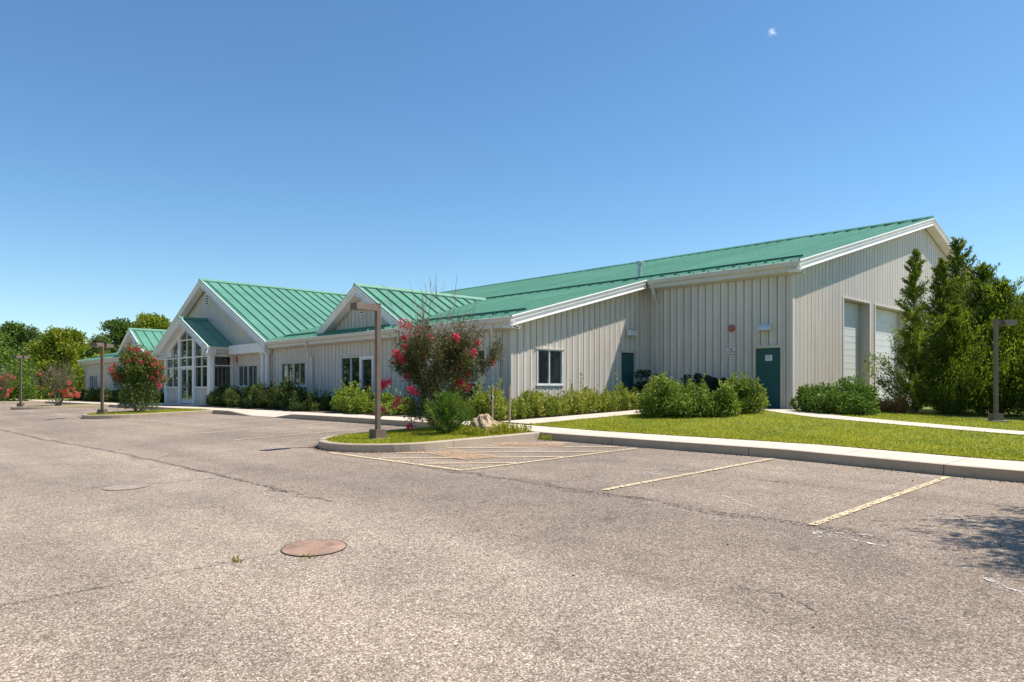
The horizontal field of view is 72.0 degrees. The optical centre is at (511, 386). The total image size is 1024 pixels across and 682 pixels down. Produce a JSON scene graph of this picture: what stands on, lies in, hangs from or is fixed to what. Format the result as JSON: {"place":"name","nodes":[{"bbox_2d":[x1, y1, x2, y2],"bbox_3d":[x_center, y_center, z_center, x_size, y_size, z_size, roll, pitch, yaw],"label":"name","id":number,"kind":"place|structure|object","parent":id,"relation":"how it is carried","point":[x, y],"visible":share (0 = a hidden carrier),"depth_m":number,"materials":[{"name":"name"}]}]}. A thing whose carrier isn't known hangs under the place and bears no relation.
{"place":"outdoors","nodes":[
{"label":"outdoors","id":0,"kind":"place"},
{"bbox_2d":[27,404,99,406],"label":"island grass","id":1,"kind":"structure","parent":0,"point":[63,405],"depth_m":42.12,"materials":[{"name":"plant"}]},
{"bbox_2d":[28,360,80,405],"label":"crape myrtle","id":2,"kind":"object","parent":1,"relation":"on","point":[62,387],"visible":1,"depth_m":41.81,"materials":[{"name":"red plant"}]},
{"bbox_2d":[145,403,202,405],"bbox_3d":[-19.198,1.004,40.317,1.480,0.054,8.300,0,0,-44],"label":"path entrance","id":3,"kind":"object","parent":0,"point":[183,404],"visible":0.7,"depth_m":39.57,"materials":[{"name":"concrete"}]},
{"bbox_2d":[0,403,1023,681],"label":"parking lot","id":4,"kind":"structure","parent":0,"point":[656,589],"depth_m":5.78,"materials":[{"name":"grey asphalt"}]},
{"bbox_2d":[0,401,45,403],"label":"island kerb","id":5,"kind":"structure","parent":4,"relation":"on","point":[15,402],"depth_m":54.00,"materials":[{"name":"concrete"}]},
{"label":"island grass","id":6,"kind":"structure","parent":5,"relation":"in","visible":0},
{"bbox_2d":[0,363,17,399],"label":"crape myrtle","id":7,"kind":"object","parent":6,"relation":"on","point":[5,378],"visible":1,"depth_m":53.65,"materials":[{"name":"red plant"}]},
{"bbox_2d":[0,358,39,400],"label":"bush","id":8,"kind":"object","parent":6,"relation":"on","point":[28,389],"visible":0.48,"depth_m":57.41,"materials":[{"name":"green plant"}]},
{"bbox_2d":[11,404,109,409],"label":"island kerb","id":9,"kind":"structure","parent":4,"relation":"on","point":[56,407],"depth_m":40.42,"materials":[{"name":"concrete"}]},
{"bbox_2d":[11,355,29,406],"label":"street lamp","id":10,"kind":"object","parent":9,"relation":"on","point":[20,403],"visible":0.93,"depth_m":40.25,"materials":[{"name":"brown metal"}]},
{"bbox_2d":[103,483,150,489],"bbox_3d":[-5.481,1.424,10.037,0.600,0.011,0.600,-1,1,-44],"label":"manhole cover","id":11,"kind":"object","parent":4,"relation":"on","point":[125,486],"visible":1,"depth_m":10.03,"materials":[{"name":"metal"}]},
{"bbox_2d":[82,409,212,418],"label":"island kerb","id":12,"kind":"structure","parent":4,"relation":"on","point":[120,416],"depth_m":28.75,"materials":[{"name":"concrete"}]},
{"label":"island grass","id":13,"kind":"structure","parent":12,"relation":"in","visible":0},
{"bbox_2d":[90,342,113,414],"bbox_3d":[-16.866,-0.276,29.023,0.440,3.062,1.200,0,0,0],"label":"street lamp","id":14,"kind":"object","parent":13,"relation":"on","point":[102,346],"visible":0.82,"depth_m":28.98,"materials":[{"name":"brown metal"}]},
{"bbox_2d":[106,342,171,412],"bbox_3d":[-16.020,-0.390,30.486,2.422,3.134,2.419,0,0,10],"label":"crape myrtle","id":15,"kind":"object","parent":13,"relation":"on","point":[140,371],"visible":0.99,"depth_m":30.06,"materials":[{"name":"green plant"}]},
{"bbox_2d":[87,408,209,414],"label":"island turf","id":16,"kind":"structure","parent":13,"relation":"on","point":[151,411],"depth_m":29.97,"materials":[{"name":"green plant"}]},
{"bbox_2d":[281,539,346,555],"bbox_3d":[-1.759,1.429,6.277,0.570,0.018,0.570,-1,3,-44],"label":"manhole cover","id":17,"kind":"object","parent":4,"relation":"on","point":[313,547],"visible":1,"depth_m":6.27,"materials":[{"name":"metal"}]},
{"bbox_2d":[330,452,462,469],"bbox_3d":[-2.180,1.299,12.434,0.100,0.003,4.070,0,0,-44],"label":"parking line","id":18,"kind":"object","parent":4,"relation":"on","point":[396,461],"visible":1,"depth_m":12.24,"materials":[{"name":"yellow paint"}]},
{"bbox_2d":[318,427,539,451],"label":"island kerb","id":19,"kind":"structure","parent":4,"relation":"on","point":[388,447],"depth_m":14.42,"materials":[{"name":"concrete"}]},
{"bbox_2d":[429,450,499,459],"bbox_3d":[-0.943,1.272,13.189,0.750,0.017,1.521,0,0,-34],"label":"worn hatch paint","id":20,"kind":"object","parent":4,"relation":"on","point":[444,454],"visible":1,"depth_m":13.07,"materials":[{"name":"beige paint"}]},
{"bbox_2d":[0,429,969,614],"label":"parking lot cracks","id":21,"kind":"object","parent":4,"relation":"on","point":[722,512],"visible":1,"depth_m":8.75,"materials":[{"name":"asphalt"}]},
{"bbox_2d":[399,451,586,452],"bbox_3d":[-0.196,1.262,13.618,4.073,0.041,0.100,0,0,1],"label":"parking line","id":22,"kind":"object","parent":4,"relation":"on","point":[516,451],"visible":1,"depth_m":13.61,"materials":[{"name":"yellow paint"}]},
{"bbox_2d":[449,446,614,447],"bbox_3d":[0.421,1.244,14.490,3.507,0.032,0.100,0,0,1],"label":"parking line","id":23,"kind":"object","parent":4,"relation":"on","point":[515,447],"visible":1,"depth_m":14.50,"materials":[{"name":"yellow paint"}]},
{"bbox_2d":[503,443,562,445],"bbox_3d":[0.453,1.233,15.091,1.360,0.019,0.600,0,0,10],"label":"worn hatch paint","id":24,"kind":"object","parent":4,"relation":"on","point":[536,444],"visible":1,"depth_m":15.00,"materials":[{"name":"beige paint"}]},
{"bbox_2d":[465,448,636,469],"bbox_3d":[0.888,1.264,12.565,4.480,0.066,0.100,0,0,-44],"label":"parking line","id":25,"kind":"object","parent":4,"relation":"on","point":[543,459],"visible":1,"depth_m":12.14,"materials":[{"name":"yellow paint"}]},
{"bbox_2d":[86,418,1017,628],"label":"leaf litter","id":26,"kind":"object","parent":4,"relation":"on","point":[313,446],"visible":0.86,"depth_m":13.79,"materials":[{"name":"brown plant"}]},
{"bbox_2d":[602,458,771,489],"bbox_3d":[2.835,1.275,10.567,4.650,0.070,0.090,0,0,-44],"label":"parking line","id":27,"kind":"object","parent":4,"relation":"on","point":[680,475],"visible":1,"depth_m":10.08,"materials":[{"name":"yellow paint"}]},
{"bbox_2d":[524,442,1021,592],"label":"survey spray marks","id":28,"kind":"object","parent":4,"relation":"on","point":[872,543],"visible":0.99,"depth_m":6.63,"materials":[{"name":"white paint"}]},
{"bbox_2d":[809,476,948,524],"bbox_3d":[4.674,1.345,8.659,4.650,0.071,0.090,0,0,-44],"label":"parking line","id":29,"kind":"object","parent":4,"relation":"on","point":[835,516],"visible":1,"depth_m":8.24,"materials":[{"name":"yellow paint"}]},
{"bbox_2d":[0,0,1023,364],"label":"sky","id":30,"kind":"structure","parent":0,"point":[150,149],"materials":[{"name":"blue"}]},
{"bbox_2d":[1,399,1023,482],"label":"sidewalk","id":31,"kind":"structure","parent":0,"point":[993,469],"depth_m":12.96,"materials":[{"name":"concrete"}]},
{"bbox_2d":[489,387,493,418],"bbox_3d":[-0.519,0.561,18.320,0.062,1.120,0.147,0,0,-44],"label":"wooden stake","id":32,"kind":"object","parent":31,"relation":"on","point":[491,398],"visible":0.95,"depth_m":18.30,"materials":[{"name":"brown wood"}]},
{"bbox_2d":[32,398,1021,460],"bbox_3d":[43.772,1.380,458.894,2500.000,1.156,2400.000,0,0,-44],"label":"ground","id":33,"kind":"structure","parent":0,"point":[528,424],"depth_m":19.46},
{"bbox_2d":[0,330,39,400],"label":"tree","id":34,"kind":"object","parent":33,"relation":"on","point":[5,357],"visible":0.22,"depth_m":62.30,"materials":[{"name":"green plant"}]},
{"bbox_2d":[0,320,44,378],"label":"tree","id":35,"kind":"object","parent":33,"relation":"on","point":[16,334],"visible":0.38,"depth_m":77.41,"materials":[{"name":"green plant"}]},
{"bbox_2d":[8,381,58,398],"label":"bush","id":36,"kind":"object","parent":33,"relation":"on","point":[41,395],"visible":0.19,"depth_m":69.15,"materials":[{"name":"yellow plant"}]},
{"bbox_2d":[22,324,105,397],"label":"tree","id":37,"kind":"object","parent":33,"relation":"on","point":[64,343],"visible":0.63,"depth_m":70.95,"materials":[{"name":"green plant"}]},
{"bbox_2d":[47,344,94,373],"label":"tree","id":38,"kind":"object","parent":33,"relation":"on","point":[87,352],"visible":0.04,"depth_m":97.43,"materials":[{"name":"green plant"}]},
{"bbox_2d":[70,373,84,389],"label":"bush","id":39,"kind":"object","parent":33,"relation":"on","point":[80,378],"visible":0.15,"depth_m":75.35,"materials":[{"name":"green plant"}]},
{"bbox_2d":[78,333,112,371],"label":"tree","id":40,"kind":"object","parent":33,"relation":"on","point":[104,337],"visible":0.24,"depth_m":95.16,"materials":[{"name":"green plant"}]},
{"bbox_2d":[96,316,134,353],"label":"tree","id":41,"kind":"object","parent":33,"relation":"on","point":[118,328],"visible":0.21,"depth_m":102.78,"materials":[{"name":"green plant"}]},
{"bbox_2d":[132,312,171,329],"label":"tree","id":42,"kind":"object","parent":33,"relation":"on","point":[151,321],"visible":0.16,"depth_m":106.88,"materials":[{"name":"green plant"}]},
{"bbox_2d":[63,400,548,421],"bbox_3d":[-18.755,1.029,40.535,2.420,0.236,55.600,0,0,-44],"label":"planting bed","id":43,"kind":"object","parent":33,"relation":"on","point":[337,411],"visible":0.25,"depth_m":27.67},
{"bbox_2d":[67,387,94,400],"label":"hedge shrub","id":44,"kind":"object","parent":43,"relation":"on","point":[81,398],"visible":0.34,"depth_m":55.84,"materials":[{"name":"red plant"}]},
{"bbox_2d":[82,387,108,401],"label":"hedge shrub","id":45,"kind":"object","parent":43,"relation":"on","point":[92,394],"visible":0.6,"depth_m":52.56,"materials":[{"name":"green plant"}]},
{"bbox_2d":[99,387,120,401],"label":"hedge shrub","id":46,"kind":"object","parent":43,"relation":"on","point":[110,396],"visible":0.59,"depth_m":49.54,"materials":[{"name":"green plant"}]},
{"bbox_2d":[134,389,163,402],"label":"hedge shrub","id":47,"kind":"object","parent":43,"relation":"on","point":[161,400],"visible":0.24,"depth_m":44.07,"materials":[{"name":"green plant"}]},
{"bbox_2d":[205,383,233,405],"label":"juniper shrub","id":48,"kind":"object","parent":43,"relation":"on","point":[214,397],"visible":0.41,"depth_m":35.91,"materials":[{"name":"green plant"}]},
{"bbox_2d":[222,378,259,407],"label":"juniper shrub","id":49,"kind":"object","parent":43,"relation":"on","point":[236,397],"visible":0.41,"depth_m":34.06,"materials":[{"name":"green plant"}]},
{"bbox_2d":[243,378,276,407],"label":"juniper shrub","id":50,"kind":"object","parent":43,"relation":"on","point":[255,396],"visible":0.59,"depth_m":32.17,"materials":[{"name":"green plant"}]},
{"bbox_2d":[265,374,312,409],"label":"juniper shrub","id":51,"kind":"object","parent":43,"relation":"on","point":[281,396],"visible":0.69,"depth_m":30.48,"materials":[{"name":"green plant"}]},
{"bbox_2d":[287,387,331,411],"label":"juniper shrub","id":52,"kind":"object","parent":43,"relation":"on","point":[304,403],"visible":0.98,"depth_m":28.50,"materials":[{"name":"green plant"}]},
{"bbox_2d":[330,379,362,412],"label":"shrub","id":53,"kind":"object","parent":43,"relation":"on","point":[340,400],"visible":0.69,"depth_m":26.34,"materials":[{"name":"green plant"}]},
{"bbox_2d":[348,386,384,413],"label":"shrub","id":54,"kind":"object","parent":43,"relation":"on","point":[362,402],"visible":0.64,"depth_m":25.16,"materials":[{"name":"green plant"}]},
{"bbox_2d":[369,386,416,415],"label":"shrub","id":55,"kind":"object","parent":43,"relation":"on","point":[386,402],"visible":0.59,"depth_m":23.92,"materials":[{"name":"green plant"}]},
{"bbox_2d":[447,383,477,404],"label":"shrub","id":56,"kind":"object","parent":43,"relation":"on","point":[470,393],"visible":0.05,"depth_m":21.82,"materials":[{"name":"green plant"}]},
{"bbox_2d":[463,379,511,417],"bbox_3d":[-0.734,0.365,20.940,1.438,1.314,1.793,0,0,-19],"label":"weed bush","id":57,"kind":"object","parent":43,"relation":"on","point":[498,399],"visible":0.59,"depth_m":20.63,"materials":[{"name":"green plant"}]},
{"bbox_2d":[461,390,534,419],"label":"corner weeds","id":58,"kind":"object","parent":43,"relation":"on","point":[524,409],"visible":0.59,"depth_m":20.64,"materials":[{"name":"green plant"}]},
{"bbox_2d":[508,385,510,422],"bbox_3d":[-0.067,0.532,19.521,0.044,1.150,0.044,0,0,-44],"label":"wooden stake","id":59,"kind":"object","parent":33,"relation":"on","point":[509,403],"visible":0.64,"depth_m":19.51,"materials":[{"name":"brown wood"}]},
{"bbox_2d":[78,216,985,410],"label":"warehouse building","id":60,"kind":"structure","parent":33,"relation":"on","point":[824,303],"depth_m":27.87,"materials":[{"name":"metal"}]},
{"bbox_2d":[89,375,96,388],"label":"window","id":61,"kind":"structure","parent":60,"relation":"in","point":[92,378],"depth_m":59.52,"materials":[{"name":"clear glass"}]},
{"bbox_2d":[181,368,186,402],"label":"door","id":62,"kind":"structure","parent":60,"relation":"in","point":[183,370],"depth_m":41.00,"materials":[{"name":"clear glass"}]},
{"bbox_2d":[186,368,191,402],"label":"door","id":63,"kind":"structure","parent":60,"relation":"in","point":[189,370],"depth_m":40.37,"materials":[{"name":"clear glass"}]},
{"bbox_2d":[237,364,258,386],"bbox_3d":[-13.994,-0.575,37.416,0.135,1.180,2.600,0,0,-44],"label":"window","id":64,"kind":"structure","parent":60,"relation":"in","point":[245,372],"depth_m":37.43,"materials":[{"name":"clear glass"}]},
{"bbox_2d":[281,361,306,385],"bbox_3d":[-10.441,-0.590,33.730,0.135,1.170,2.660,0,0,-44],"label":"window","id":65,"kind":"structure","parent":60,"relation":"in","point":[296,370],"depth_m":33.67,"materials":[{"name":"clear glass"}]},
{"bbox_2d":[339,355,360,390],"bbox_3d":[-6.863,-0.180,30.018,0.135,2.230,1.750,0,0,-44],"label":"window","id":66,"kind":"structure","parent":60,"relation":"in","point":[349,365],"depth_m":30.16,"materials":[{"name":"white glass"}]},
{"bbox_2d":[359,356,373,396],"bbox_3d":[-5.967,-0.185,29.063,0.170,2.150,1.030,0,0,-44],"label":"door","id":67,"kind":"structure","parent":60,"relation":"in","point":[366,379],"depth_m":29.13,"materials":[{"name":"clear glass"}]},
{"bbox_2d":[444,348,487,383],"bbox_3d":[-1.689,-0.700,24.651,0.135,1.210,2.560,0,0,-44],"label":"window","id":68,"kind":"structure","parent":60,"relation":"in","point":[483,350],"depth_m":24.06,"materials":[{"name":"white glass"}]},
{"bbox_2d":[535,348,564,385],"bbox_3d":[1.287,-0.665,24.204,1.470,1.280,0.135,0,0,-44],"label":"window","id":69,"kind":"structure","parent":60,"relation":"in","point":[549,362],"depth_m":24.18,"materials":[{"name":"clear glass"}]},
{"bbox_2d":[618,349,637,394],"bbox_3d":[4.463,-0.273,27.235,1.210,2.285,0.220,0,0,-44],"label":"door","id":70,"kind":"structure","parent":60,"relation":"in","point":[627,357],"depth_m":27.31,"materials":[{"name":"teal paint"}]},
{"bbox_2d":[626,329,637,335],"bbox_3d":[4.636,-2.080,27.207,0.420,0.240,0.240,0,0,-44],"label":"wall lamp","id":71,"kind":"object","parent":60,"relation":"attached to","point":[631,333],"visible":1,"depth_m":27.12,"materials":[{"name":"white"}]},
{"bbox_2d":[726,348,735,355],"bbox_3d":[7.852,-1.240,25.266,0.024,0.300,0.376,0,0,-44],"label":"wall sign","id":72,"kind":"object","parent":60,"relation":"attached to","point":[731,351],"visible":1,"depth_m":25.25,"materials":[{"name":"white metal"}]},
{"bbox_2d":[757,323,771,330],"bbox_3d":[8.673,-2.050,24.251,0.240,0.240,0.420,0,0,-44],"label":"wall lamp","id":73,"kind":"object","parent":60,"relation":"attached to","point":[761,327],"visible":1,"depth_m":24.18,"materials":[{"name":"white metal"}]},
{"bbox_2d":[750,344,785,408],"bbox_3d":[8.822,-0.318,24.291,0.220,2.235,1.250,0,0,-44],"label":"door","id":74,"kind":"structure","parent":60,"relation":"in","point":[769,373],"depth_m":24.24,"materials":[{"name":"teal paint"}]},
{"bbox_2d":[842,296,870,384],"bbox_3d":[13.369,-1.265,27.736,2.850,4.310,0.420,0,0,-44],"label":"garage door","id":75,"kind":"structure","parent":60,"relation":"in","point":[856,318],"depth_m":28.44,"materials":[{"name":"metal"}]},
{"bbox_2d":[874,303,907,400],"bbox_3d":[16.177,-1.265,30.443,4.050,4.310,0.420,0,0,-44],"label":"garage door","id":76,"kind":"structure","parent":60,"relation":"in","point":[884,318],"depth_m":30.74,"materials":[{"name":"metal"}]},
{"bbox_2d":[555,409,638,416],"bbox_3d":[3.265,0.842,24.566,7.000,0.147,2.040,0,0,-44],"label":"weed bed","id":77,"kind":"object","parent":33,"relation":"on","point":[592,413],"visible":0.18,"depth_m":23.05,"materials":[{"name":"green plant"}]},
{"bbox_2d":[507,382,642,417],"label":"tall weeds","id":78,"kind":"object","parent":77,"relation":"on","point":[585,401],"visible":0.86,"depth_m":22.65,"materials":[{"name":"green plant"}]},
{"bbox_2d":[563,370,620,405],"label":"tall plumes","id":79,"kind":"object","parent":77,"relation":"on","point":[572,388],"visible":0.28,"depth_m":24.02,"materials":[{"name":"green plant"}]},
{"bbox_2d":[633,369,660,393],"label":"shrub","id":80,"kind":"object","parent":77,"relation":"on","point":[638,385],"visible":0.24,"depth_m":26.87,"materials":[{"name":"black plant"}]},
{"bbox_2d":[680,372,717,395],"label":"shrub","id":81,"kind":"object","parent":33,"relation":"on","point":[696,378],"visible":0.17,"depth_m":25.14,"materials":[{"name":"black plant"}]},
{"bbox_2d":[500,410,639,423],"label":"sidewalk","id":82,"kind":"structure","parent":0,"point":[550,419],"depth_m":20.93,"materials":[{"name":"concrete"}]},
{"bbox_2d":[529,405,1023,460],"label":"lawn","id":83,"kind":"structure","parent":0,"point":[929,411],"depth_m":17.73,"materials":[{"name":"plant"}]},
{"bbox_2d":[635,371,706,417],"bbox_3d":[4.704,0.244,20.911,2.125,1.498,2.357,0,0,-44],"label":"shrub","id":84,"kind":"object","parent":83,"relation":"on","point":[664,396],"visible":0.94,"depth_m":20.36,"materials":[{"name":"green plant"}]},
{"bbox_2d":[684,373,742,417],"bbox_3d":[5.876,0.263,20.843,1.804,1.390,1.766,0,0,13],"label":"shrub","id":85,"kind":"object","parent":83,"relation":"on","point":[722,401],"visible":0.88,"depth_m":20.30,"materials":[{"name":"green plant"}]},
{"bbox_2d":[706,377,728,394],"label":"shrub","id":86,"kind":"object","parent":83,"relation":"on","point":[712,387],"visible":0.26,"depth_m":24.60,"materials":[{"name":"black plant"}]},
{"bbox_2d":[712,370,769,413],"bbox_3d":[7.036,0.182,21.818,1.700,1.415,1.862,0,0,-44],"label":"shrub","id":87,"kind":"object","parent":83,"relation":"on","point":[752,398],"visible":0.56,"depth_m":21.37,"materials":[{"name":"green plant"}]},
{"bbox_2d":[788,396,799,409],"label":"weed clump","id":88,"kind":"object","parent":83,"relation":"on","point":[792,402],"visible":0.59,"depth_m":23.31,"materials":[{"name":"green plant"}]},
{"bbox_2d":[793,375,880,414],"bbox_3d":[10.055,0.273,21.867,2.154,1.316,2.458,0,0,-44],"label":"shrub","id":89,"kind":"object","parent":83,"relation":"on","point":[849,397],"visible":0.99,"depth_m":21.39,"materials":[{"name":"green plant"}]},
{"bbox_2d":[839,394,908,411],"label":"garage weeds","id":90,"kind":"object","parent":83,"relation":"on","point":[888,398],"visible":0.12,"depth_m":24.42,"materials":[{"name":"green plant"}]},
{"bbox_2d":[875,395,910,412],"bbox_3d":[12.457,0.607,23.555,1.108,0.674,1.561,0,0,-44],"label":"dead brush","id":91,"kind":"object","parent":83,"relation":"on","point":[903,408],"visible":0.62,"depth_m":23.23,"materials":[{"name":"brown plant"}]},
{"bbox_2d":[863,248,976,412],"bbox_3d":[13.543,-1.807,23.512,2.943,5.611,2.695,0,0,13],"label":"cedar tree","id":92,"kind":"object","parent":83,"relation":"on","point":[911,342],"visible":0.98,"depth_m":23.26,"materials":[{"name":"green plant"}]},
{"bbox_2d":[886,237,979,398],"bbox_3d":[16.324,-2.289,25.928,3.900,6.627,4.290,0,0,-44],"label":"cedar tree","id":93,"kind":"object","parent":83,"relation":"on","point":[955,265],"visible":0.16,"depth_m":25.89,"materials":[{"name":"green plant"}]},
{"bbox_2d":[887,257,1012,412],"bbox_3d":[15.055,-1.760,24.387,3.678,5.570,3.322,0,0,35],"label":"cedar tree","id":94,"kind":"object","parent":83,"relation":"on","point":[944,288],"visible":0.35,"depth_m":24.24,"materials":[{"name":"green plant"}]},
{"bbox_2d":[884,302,1023,415],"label":"cedar tree","id":95,"kind":"object","parent":83,"relation":"on","point":[957,402],"visible":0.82,"depth_m":22.80,"materials":[{"name":"green plant"}]},
{"bbox_2d":[919,276,1023,416],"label":"cedar tree","id":96,"kind":"object","parent":83,"relation":"on","point":[1003,294],"visible":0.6,"depth_m":23.00,"materials":[{"name":"green plant"}]},
{"bbox_2d":[921,261,1023,413],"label":"cedar tree","id":97,"kind":"object","parent":83,"relation":"on","point":[981,275],"visible":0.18,"depth_m":24.31,"materials":[{"name":"green plant"}]},
{"bbox_2d":[968,293,1023,415],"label":"cedar tree","id":98,"kind":"object","parent":83,"relation":"on","point":[1018,319],"visible":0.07,"depth_m":22.82,"materials":[{"name":"green plant"}]},
{"bbox_2d":[976,316,1023,402],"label":"cedar tree","id":99,"kind":"object","parent":83,"relation":"on","point":[1018,348],"visible":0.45,"depth_m":22.49,"materials":[{"name":"green plant"}]},
{"bbox_2d":[985,319,1017,422],"bbox_3d":[13.956,-0.416,20.115,0.740,3.012,0.440,0,0,0],"label":"street lamp","id":100,"kind":"object","parent":83,"relation":"on","point":[995,415],"visible":0.89,"depth_m":20.07,"materials":[{"name":"brown metal"}]},
{"bbox_2d":[765,409,1023,434],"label":"sidewalk","id":101,"kind":"structure","parent":0,"point":[810,414],"depth_m":18.80,"materials":[{"name":"concrete"}]},
{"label":"island grass","id":102,"kind":"structure","parent":0,"visible":0},
{"bbox_2d":[350,302,388,439],"bbox_3d":[-3.040,-0.276,15.127,0.820,3.042,0.440,0,0,-44],"label":"street lamp","id":103,"kind":"object","parent":102,"relation":"on","point":[378,432],"visible":0.84,"depth_m":15.21,"materials":[{"name":"brown metal"}]},
{"bbox_2d":[324,424,533,443],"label":"island turf","id":104,"kind":"structure","parent":102,"relation":"on","point":[424,434],"depth_m":15.47,"materials":[{"name":"green plant"}]},
{"bbox_2d":[422,389,477,433],"bbox_3d":[-1.480,0.550,16.165,1.285,1.084,1.400,0,0,-11],"label":"juniper bush","id":105,"kind":"object","parent":104,"relation":"on","point":[446,413],"visible":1,"depth_m":16.01,"materials":[{"name":"green plant"}]},
{"bbox_2d":[374,273,506,430],"bbox_3d":[-1.851,-0.803,17.561,2.791,3.891,2.861,0,0,-44],"label":"crape myrtle","id":106,"kind":"object","parent":102,"relation":"on","point":[448,355],"visible":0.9,"depth_m":17.22,"materials":[{"name":"green plant"}]},
{"bbox_2d":[468,413,497,433],"bbox_3d":[-0.670,0.999,16.537,0.610,0.753,0.688,0,0,-44],"label":"boulder","id":107,"kind":"object","parent":102,"relation":"on","point":[485,420],"visible":0.41,"depth_m":16.34,"materials":[{"name":"beige stone"}]},
{"bbox_2d":[457,421,531,435],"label":"island weeds","id":108,"kind":"object","parent":102,"relation":"on","point":[479,431],"visible":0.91,"depth_m":16.05,"materials":[{"name":"green plant"}]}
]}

